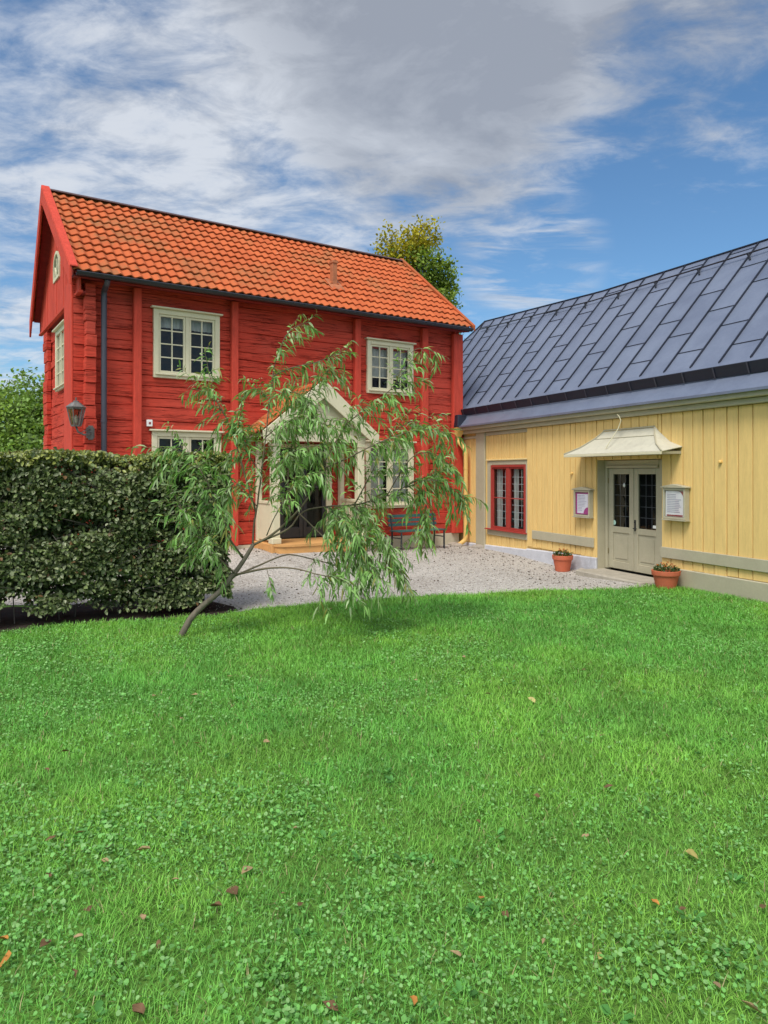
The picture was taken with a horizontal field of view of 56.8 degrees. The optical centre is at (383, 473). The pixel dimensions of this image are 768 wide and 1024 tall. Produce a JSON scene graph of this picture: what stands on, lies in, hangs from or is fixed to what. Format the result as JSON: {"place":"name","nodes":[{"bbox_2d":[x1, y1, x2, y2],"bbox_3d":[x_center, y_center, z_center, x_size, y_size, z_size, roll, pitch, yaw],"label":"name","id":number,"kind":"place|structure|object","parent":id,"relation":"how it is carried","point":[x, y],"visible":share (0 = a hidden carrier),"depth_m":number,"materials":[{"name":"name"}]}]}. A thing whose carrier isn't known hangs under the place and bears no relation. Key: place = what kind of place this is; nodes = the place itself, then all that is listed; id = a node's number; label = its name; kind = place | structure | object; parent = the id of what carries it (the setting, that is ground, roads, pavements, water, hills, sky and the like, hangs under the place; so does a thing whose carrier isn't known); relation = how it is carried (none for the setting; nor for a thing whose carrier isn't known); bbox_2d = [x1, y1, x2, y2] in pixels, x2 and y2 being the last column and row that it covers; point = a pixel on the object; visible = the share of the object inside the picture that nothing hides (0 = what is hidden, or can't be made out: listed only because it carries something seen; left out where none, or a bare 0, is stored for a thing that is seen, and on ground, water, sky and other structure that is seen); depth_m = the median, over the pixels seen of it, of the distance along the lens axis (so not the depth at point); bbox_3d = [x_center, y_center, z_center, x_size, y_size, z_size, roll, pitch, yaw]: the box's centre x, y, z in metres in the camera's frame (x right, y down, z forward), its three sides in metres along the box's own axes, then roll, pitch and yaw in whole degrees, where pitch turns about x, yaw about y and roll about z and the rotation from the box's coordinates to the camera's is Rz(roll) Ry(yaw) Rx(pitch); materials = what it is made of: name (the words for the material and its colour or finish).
{"place":"outdoors","nodes":[
{"label":"outdoors","id":0,"kind":"place"},
{"bbox_2d":[0,539,767,1023],"bbox_3d":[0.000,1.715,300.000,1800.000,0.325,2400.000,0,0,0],"label":"ground","id":1,"kind":"structure","parent":0,"point":[570,971],"depth_m":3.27,"materials":[{"name":"green plant"}]},
{"bbox_2d":[0,935,8,939],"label":"fallen leaf","id":2,"kind":"object","parent":1,"relation":"on","point":[4,937],"visible":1,"depth_m":2.70,"materials":[{"name":"orange plant"}]},
{"bbox_2d":[0,950,10,967],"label":"fallen leaf","id":3,"kind":"object","parent":1,"relation":"on","point":[7,956],"visible":1,"depth_m":2.58,"materials":[{"name":"orange plant"}]},
{"bbox_2d":[0,374,41,447],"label":"broadleaf tree","id":4,"kind":"object","parent":1,"relation":"on","point":[2,408],"visible":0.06,"depth_m":22.75,"materials":[{"name":"green plant"}]},
{"bbox_2d":[0,360,44,471],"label":"broadleaf tree","id":5,"kind":"object","parent":1,"relation":"on","point":[28,409],"visible":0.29,"depth_m":21.45,"materials":[{"name":"green plant"}]},
{"bbox_2d":[0,600,237,631],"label":"hedge bed soil","id":6,"kind":"structure","parent":1,"relation":"on","point":[83,614],"depth_m":9.02,"materials":[{"name":"black soil"}]},
{"bbox_2d":[0,447,234,623],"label":"clipped hedge","id":7,"kind":"object","parent":6,"relation":"on","point":[43,492],"visible":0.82,"depth_m":8.65,"materials":[{"name":"green plant"}]},
{"bbox_2d":[135,846,149,850],"bbox_3d":[-1.136,1.764,3.341,0.070,0.020,0.026,0,0,-27],"label":"fallen leaf","id":8,"kind":"object","parent":1,"relation":"on","point":[144,847],"visible":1,"depth_m":3.35,"materials":[{"name":"brown plant"}]},
{"bbox_2d":[226,885,238,893],"bbox_3d":[-0.642,1.763,3.006,0.052,0.014,0.060,0,0,0],"label":"fallen leaf","id":9,"kind":"object","parent":1,"relation":"on","point":[234,889],"visible":1,"depth_m":3.01,"materials":[{"name":"brown plant"}]},
{"bbox_2d":[241,866,252,873],"bbox_3d":[-0.610,1.763,3.164,0.045,0.015,0.048,0,0,0],"label":"fallen leaf","id":10,"kind":"object","parent":1,"relation":"on","point":[246,869],"visible":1,"depth_m":3.17,"materials":[{"name":"brown plant"}]},
{"bbox_2d":[126,308,488,636],"bbox_3d":[-0.762,-0.015,7.941,3.950,3.698,1.492,0,0,-7],"label":"willow sapling","id":11,"kind":"object","parent":1,"relation":"on","point":[342,523],"visible":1,"depth_m":7.92,"materials":[{"name":"green plant"}]},
{"bbox_2d":[1,545,654,611],"bbox_3d":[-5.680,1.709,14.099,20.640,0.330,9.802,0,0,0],"label":"gravel yard","id":12,"kind":"structure","parent":1,"relation":"on","point":[473,557],"depth_m":12.32,"materials":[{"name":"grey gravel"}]},
{"bbox_2d":[29,185,474,555],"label":"log house","id":13,"kind":"structure","parent":12,"relation":"on","point":[131,306],"depth_m":15.04,"materials":[{"name":"wood"}]},
{"bbox_2d":[53,251,59,283],"bbox_3d":[-6.860,-4.360,14.900,0.058,0.600,0.720,0,0,-33],"label":"attic window","id":14,"kind":"structure","parent":13,"relation":"in","point":[56,263],"depth_m":14.89,"materials":[{"name":"beige paint"}]},
{"bbox_2d":[52,319,63,391],"bbox_3d":[-6.806,-2.448,14.947,0.140,1.335,1.420,0,0,-33],"label":"gable window","id":15,"kind":"structure","parent":13,"relation":"in","point":[59,341],"depth_m":15.12,"materials":[{"name":"beige paint"}]},
{"bbox_2d":[66,397,94,439],"bbox_3d":[-5.492,-0.990,12.784,0.320,0.740,0.598,0,0,1],"label":"wall lantern","id":16,"kind":"object","parent":13,"relation":"attached to","point":[79,406],"depth_m":12.66,"materials":[{"name":"metal"}]},
{"bbox_2d":[146,420,152,426],"bbox_3d":[-4.556,-0.980,13.786,0.110,0.130,0.075,0,0,-33],"label":"wall box","id":17,"kind":"object","parent":13,"relation":"attached to","point":[149,423],"visible":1,"depth_m":13.76,"materials":[{"name":"white plastic"}]},
{"bbox_2d":[150,305,222,381],"bbox_3d":[-4.075,-2.573,14.417,1.440,1.385,0.670,0,0,-33],"label":"window","id":18,"kind":"structure","parent":13,"relation":"in","point":[178,334],"depth_m":14.40,"materials":[{"name":"beige paint"}]},
{"bbox_2d":[149,429,224,500],"bbox_3d":[-4.074,-0.083,14.417,1.500,1.565,0.670,0,0,-33],"label":"window","id":19,"kind":"structure","parent":13,"relation":"in","point":[159,437],"depth_m":14.30,"materials":[{"name":"beige paint"}]},
{"bbox_2d":[280,444,331,538],"bbox_3d":[-1.922,0.385,15.894,1.380,2.070,0.672,0,0,-33],"label":"entrance door","id":20,"kind":"structure","parent":13,"relation":"in","point":[301,528],"depth_m":15.94,"materials":[{"name":"beige paint"}]},
{"bbox_2d":[364,337,416,395],"bbox_3d":[0.017,-2.522,17.112,1.420,1.285,0.670,0,0,-33],"label":"window","id":21,"kind":"structure","parent":13,"relation":"in","point":[377,375],"depth_m":16.91,"materials":[{"name":"beige paint"}]},
{"bbox_2d":[364,440,416,508],"bbox_3d":[0.005,0.022,17.106,1.470,1.595,0.670,0,0,-33],"label":"window","id":22,"kind":"structure","parent":13,"relation":"in","point":[387,483],"depth_m":16.93,"materials":[{"name":"beige paint"}]},
{"bbox_2d":[387,513,446,550],"bbox_3d":[0.805,1.377,16.808,1.400,0.813,0.538,0,0,-33],"label":"garden bench","id":23,"kind":"object","parent":12,"relation":"on","point":[391,524],"visible":0.81,"depth_m":16.83,"materials":[{"name":"black metal"}]},
{"bbox_2d":[450,543,463,546],"bbox_3d":[1.802,1.776,17.563,0.346,0.115,0.240,0,0,0],"label":"stone","id":24,"kind":"object","parent":12,"relation":"on","point":[457,544],"visible":0.77,"depth_m":17.47,"materials":[{"name":"beige stone"}]},
{"bbox_2d":[552,548,572,571],"bbox_3d":[3.426,1.653,13.623,0.397,0.440,0.407,0,0,33],"label":"flower pot","id":25,"kind":"object","parent":12,"relation":"on","point":[562,561],"visible":1,"depth_m":13.50,"materials":[{"name":"ceramic"}]},
{"bbox_2d":[576,568,654,584],"bbox_3d":[4.105,1.843,12.400,0.650,0.155,1.699,0,0,-22],"label":"doorstep","id":26,"kind":"object","parent":12,"relation":"on","point":[609,574],"visible":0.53,"depth_m":12.30,"materials":[{"name":"stone"}]},
{"bbox_2d":[0,592,767,1023],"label":"lawn clover","id":27,"kind":"object","parent":1,"relation":"on","point":[288,1010],"visible":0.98,"depth_m":3.29,"materials":[{"name":"green plant"}]},
{"bbox_2d":[39,939,50,947],"bbox_3d":[-1.273,1.761,2.670,0.049,0.017,0.031,0,0,-38],"label":"fallen leaf","id":28,"kind":"object","parent":27,"relation":"on","point":[43,942],"visible":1,"depth_m":2.67,"materials":[{"name":"brown plant"}]},
{"bbox_2d":[132,1003,144,1013],"bbox_3d":[-0.811,1.763,2.342,0.051,0.010,0.043,0,0,0],"label":"fallen leaf","id":29,"kind":"object","parent":27,"relation":"on","point":[138,1008],"visible":1,"depth_m":2.34,"materials":[{"name":"brown plant"}]},
{"bbox_2d":[156,939,160,949],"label":"fallen leaf","id":30,"kind":"object","parent":27,"relation":"on","point":[158,941],"visible":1,"depth_m":2.66,"materials":[{"name":"brown plant"}]},
{"bbox_2d":[210,901,221,905],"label":"fallen leaf","id":31,"kind":"object","parent":27,"relation":"on","point":[217,903],"visible":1,"depth_m":2.91,"materials":[{"name":"brown plant"}]},
{"bbox_2d":[323,1000,337,1010],"bbox_3d":[-0.177,1.764,2.356,0.042,0.014,0.050,0,0,-23],"label":"fallen leaf","id":32,"kind":"object","parent":27,"relation":"on","point":[331,1002],"visible":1,"depth_m":2.36,"materials":[{"name":"brown plant"}]},
{"bbox_2d":[410,995,416,1004],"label":"fallen leaf","id":33,"kind":"object","parent":27,"relation":"on","point":[414,998],"visible":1,"depth_m":2.38,"materials":[{"name":"orange plant"}]},
{"bbox_2d":[449,950,460,955],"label":"fallen leaf","id":34,"kind":"object","parent":27,"relation":"on","point":[458,953],"visible":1,"depth_m":2.62,"materials":[{"name":"brown plant"}]},
{"bbox_2d":[713,981,720,988],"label":"fallen leaf","id":35,"kind":"object","parent":27,"relation":"on","point":[718,984],"visible":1,"depth_m":2.45,"materials":[{"name":"brown plant"}]},
{"bbox_2d":[741,1000,760,1012],"bbox_3d":[1.220,1.764,2.356,0.065,0.025,0.023,0,0,27],"label":"fallen leaf","id":36,"kind":"object","parent":27,"relation":"on","point":[752,1005],"visible":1,"depth_m":2.35,"materials":[{"name":"brown plant"}]},
{"bbox_2d":[51,644,746,1023],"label":"lawn plantain","id":37,"kind":"object","parent":1,"relation":"on","point":[459,984],"visible":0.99,"depth_m":3.10,"materials":[{"name":"green plant"}]},
{"bbox_2d":[367,214,464,339],"bbox_3d":[1.132,-4.858,32.051,5.092,13.731,3.453,0,0,18],"label":"broadleaf tree","id":38,"kind":"object","parent":1,"relation":"on","point":[417,248],"visible":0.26,"depth_m":31.58,"materials":[{"name":"green plant"}]},
{"bbox_2d":[501,910,508,916],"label":"fallen leaf","id":39,"kind":"object","parent":1,"relation":"on","point":[506,914],"visible":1,"depth_m":2.85,"materials":[{"name":"brown plant"}]},
{"bbox_2d":[454,238,767,602],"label":"plank house","id":40,"kind":"structure","parent":1,"relation":"on","point":[625,401],"depth_m":13.09,"materials":[{"name":"yellow paint"}]},
{"bbox_2d":[484,465,526,533],"bbox_3d":[3.168,0.559,16.279,0.995,1.508,1.710,0,0,-22],"label":"window","id":41,"kind":"structure","parent":40,"relation":"in","point":[508,484],"depth_m":16.49,"materials":[{"name":"red paint"}]},
{"bbox_2d":[572,487,593,518],"bbox_3d":[3.763,0.542,13.438,0.120,0.585,0.530,0,0,-22],"label":"notice case","id":42,"kind":"object","parent":40,"relation":"attached to","point":[582,502],"visible":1,"depth_m":13.39,"materials":[{"name":"grey paint"}]},
{"bbox_2d":[605,459,661,574],"bbox_3d":[4.688,0.755,12.600,0.620,1.990,1.620,0,0,-22],"label":"double door","id":43,"kind":"structure","parent":40,"relation":"in","point":[633,492],"depth_m":12.84,"materials":[{"name":"grey paint"}]},
{"bbox_2d":[660,484,690,521],"bbox_3d":[4.635,0.458,11.299,0.120,0.585,0.530,0,0,-22],"label":"notice case","id":44,"kind":"object","parent":40,"relation":"attached to","point":[675,502],"visible":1,"depth_m":11.25,"materials":[{"name":"grey paint"}]},
{"bbox_2d":[651,561,681,588],"bbox_3d":[4.438,1.595,11.186,0.448,0.415,0.438,0,0,-25],"label":"flower pot","id":45,"kind":"object","parent":1,"relation":"on","point":[664,577],"visible":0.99,"depth_m":11.06,"materials":[{"name":"ceramic"}]},
{"bbox_2d":[686,849,697,858],"bbox_3d":[1.431,1.761,3.292,0.026,0.019,0.085,0,0,-13],"label":"fallen leaf","id":46,"kind":"object","parent":1,"relation":"on","point":[691,852],"visible":1,"depth_m":3.30,"materials":[{"name":"yellow plant"}]},
{"bbox_2d":[0,0,767,443],"label":"sky","id":47,"kind":"structure","parent":0,"point":[563,149],"materials":[{"name":"blue"}]}
]}

